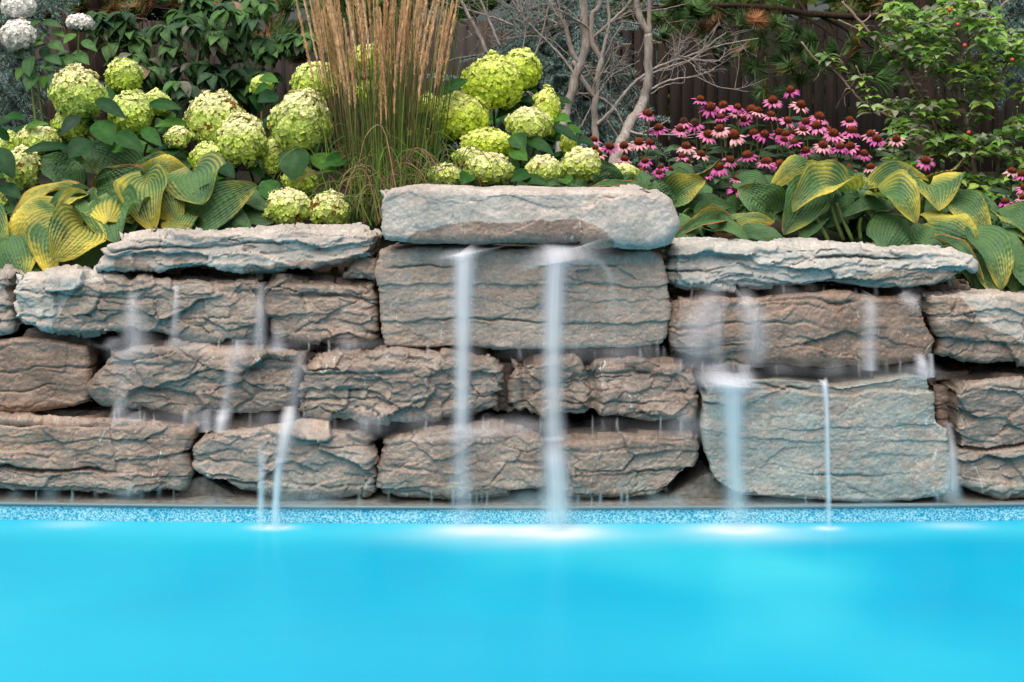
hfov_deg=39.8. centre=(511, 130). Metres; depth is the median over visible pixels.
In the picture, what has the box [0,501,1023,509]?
pool trim
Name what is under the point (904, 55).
berried shrub
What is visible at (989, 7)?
broadleaf tree
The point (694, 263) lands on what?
capstone
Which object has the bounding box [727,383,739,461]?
waterfall stream
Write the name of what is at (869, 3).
broadleaf tree
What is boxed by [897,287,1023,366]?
wall stone
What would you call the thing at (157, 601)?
pool water
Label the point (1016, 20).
blue spruce
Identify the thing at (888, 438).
wall stone
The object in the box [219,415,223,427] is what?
waterfall stream
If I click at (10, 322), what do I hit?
wall stone
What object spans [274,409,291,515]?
waterfall stream
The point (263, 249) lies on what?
capstone
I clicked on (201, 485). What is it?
mortar mound
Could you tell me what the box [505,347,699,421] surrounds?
wall stone
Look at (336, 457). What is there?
wall stone
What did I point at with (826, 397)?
waterfall stream
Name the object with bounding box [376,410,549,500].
wall stone
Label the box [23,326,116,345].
mortar mound
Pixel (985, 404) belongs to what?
wall stone
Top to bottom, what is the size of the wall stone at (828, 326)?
0.317 m
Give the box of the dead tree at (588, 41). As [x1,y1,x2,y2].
[427,0,764,186]
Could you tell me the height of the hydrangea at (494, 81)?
0.749 m
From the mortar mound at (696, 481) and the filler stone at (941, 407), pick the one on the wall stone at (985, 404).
the filler stone at (941, 407)
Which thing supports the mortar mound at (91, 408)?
on the wall stone at (120, 452)
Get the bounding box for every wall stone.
[0,264,26,337]
[0,331,115,412]
[0,407,217,495]
[13,264,272,343]
[86,333,318,416]
[192,408,380,499]
[263,266,381,344]
[297,337,504,425]
[374,242,671,349]
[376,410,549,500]
[492,354,519,410]
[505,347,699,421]
[547,418,698,498]
[664,283,934,369]
[693,362,949,501]
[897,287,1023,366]
[936,363,1023,500]
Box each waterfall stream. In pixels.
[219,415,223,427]
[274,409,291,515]
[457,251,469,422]
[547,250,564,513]
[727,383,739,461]
[823,381,829,496]
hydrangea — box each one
[0,0,96,126]
[0,57,185,221]
[157,61,361,225]
[348,42,638,186]
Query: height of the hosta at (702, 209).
0.408 m
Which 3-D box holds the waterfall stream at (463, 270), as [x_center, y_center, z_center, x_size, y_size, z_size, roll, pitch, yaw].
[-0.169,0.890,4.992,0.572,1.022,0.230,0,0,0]
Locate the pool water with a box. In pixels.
[0,519,1023,681]
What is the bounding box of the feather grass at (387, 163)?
[273,0,503,229]
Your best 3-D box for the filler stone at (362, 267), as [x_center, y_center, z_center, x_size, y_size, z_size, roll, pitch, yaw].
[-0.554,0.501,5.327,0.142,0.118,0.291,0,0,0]
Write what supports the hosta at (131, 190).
on the ground at (544, 424)
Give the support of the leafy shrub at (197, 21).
on the ground at (544, 424)
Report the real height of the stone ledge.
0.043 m
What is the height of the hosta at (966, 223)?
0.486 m
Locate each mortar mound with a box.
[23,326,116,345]
[39,402,131,416]
[174,472,234,496]
[667,459,744,498]
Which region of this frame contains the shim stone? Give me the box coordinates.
[919,279,970,290]
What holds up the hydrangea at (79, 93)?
on the ground at (544, 424)
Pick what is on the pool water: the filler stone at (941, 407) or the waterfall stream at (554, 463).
the waterfall stream at (554, 463)
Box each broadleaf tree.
[35,0,165,28]
[499,0,620,6]
[603,0,782,139]
[653,0,947,150]
[834,0,1023,158]
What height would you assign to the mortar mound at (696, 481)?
0.110 m
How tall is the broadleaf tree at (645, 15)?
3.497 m
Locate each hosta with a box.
[0,139,273,273]
[516,159,787,241]
[753,154,999,247]
[918,189,1023,291]
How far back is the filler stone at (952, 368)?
5.28 m
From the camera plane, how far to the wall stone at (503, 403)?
5.21 m
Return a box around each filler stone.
[342,252,378,280]
[914,359,970,384]
[927,380,952,436]
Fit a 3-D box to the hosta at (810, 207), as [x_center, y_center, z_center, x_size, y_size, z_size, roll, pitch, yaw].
[1.502,0.314,5.814,1.027,0.434,0.672,0,0,0]
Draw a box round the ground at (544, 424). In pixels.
[0,132,1020,460]
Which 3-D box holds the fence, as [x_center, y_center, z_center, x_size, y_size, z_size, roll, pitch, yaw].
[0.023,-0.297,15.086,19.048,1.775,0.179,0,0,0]
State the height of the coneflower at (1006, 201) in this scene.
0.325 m
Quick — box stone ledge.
[0,460,1023,504]
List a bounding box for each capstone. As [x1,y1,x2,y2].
[95,222,383,274]
[662,236,977,292]
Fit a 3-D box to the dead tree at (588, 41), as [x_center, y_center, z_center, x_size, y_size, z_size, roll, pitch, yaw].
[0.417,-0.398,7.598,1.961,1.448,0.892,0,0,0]
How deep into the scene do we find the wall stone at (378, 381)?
5.08 m
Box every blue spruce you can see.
[0,0,106,136]
[427,0,711,184]
[960,0,1023,110]
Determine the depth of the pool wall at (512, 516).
5.01 m
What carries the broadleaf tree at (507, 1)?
on the ground at (544, 424)
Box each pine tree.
[2,0,514,140]
[604,0,946,175]
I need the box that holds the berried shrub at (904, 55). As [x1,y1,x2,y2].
[801,0,1023,202]
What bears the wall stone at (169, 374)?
on the wall stone at (120, 452)
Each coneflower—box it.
[590,108,673,184]
[663,95,776,215]
[756,85,934,212]
[985,167,1023,207]
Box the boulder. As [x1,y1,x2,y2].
[379,183,679,249]
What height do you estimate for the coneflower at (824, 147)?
0.670 m
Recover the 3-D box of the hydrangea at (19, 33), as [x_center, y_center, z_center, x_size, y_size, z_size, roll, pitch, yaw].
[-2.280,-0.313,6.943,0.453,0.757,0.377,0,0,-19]
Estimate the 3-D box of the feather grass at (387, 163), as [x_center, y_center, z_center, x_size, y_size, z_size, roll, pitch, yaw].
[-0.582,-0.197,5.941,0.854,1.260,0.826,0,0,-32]
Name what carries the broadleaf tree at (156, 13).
on the ground at (544, 424)
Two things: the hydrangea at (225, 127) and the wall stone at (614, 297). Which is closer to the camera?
the wall stone at (614, 297)
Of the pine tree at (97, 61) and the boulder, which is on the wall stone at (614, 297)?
the boulder
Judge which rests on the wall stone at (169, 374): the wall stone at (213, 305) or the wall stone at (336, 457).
the wall stone at (213, 305)
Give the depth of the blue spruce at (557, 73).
8.90 m
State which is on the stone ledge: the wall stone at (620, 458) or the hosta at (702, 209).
the wall stone at (620, 458)
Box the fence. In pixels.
[0,19,1023,171]
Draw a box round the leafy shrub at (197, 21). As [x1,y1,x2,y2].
[85,0,318,116]
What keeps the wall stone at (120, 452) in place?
on the stone ledge
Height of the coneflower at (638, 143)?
0.476 m
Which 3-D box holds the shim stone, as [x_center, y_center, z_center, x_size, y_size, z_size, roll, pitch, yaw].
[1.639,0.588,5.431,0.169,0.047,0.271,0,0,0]
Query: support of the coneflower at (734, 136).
on the ground at (544, 424)
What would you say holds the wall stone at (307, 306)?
on the wall stone at (378, 381)
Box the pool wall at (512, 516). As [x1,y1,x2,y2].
[0,506,1023,523]
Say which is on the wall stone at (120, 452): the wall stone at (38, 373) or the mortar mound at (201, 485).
the wall stone at (38, 373)
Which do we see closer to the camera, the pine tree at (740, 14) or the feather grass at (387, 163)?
the feather grass at (387, 163)
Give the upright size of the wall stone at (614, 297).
0.384 m
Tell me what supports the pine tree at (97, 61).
on the ground at (544, 424)

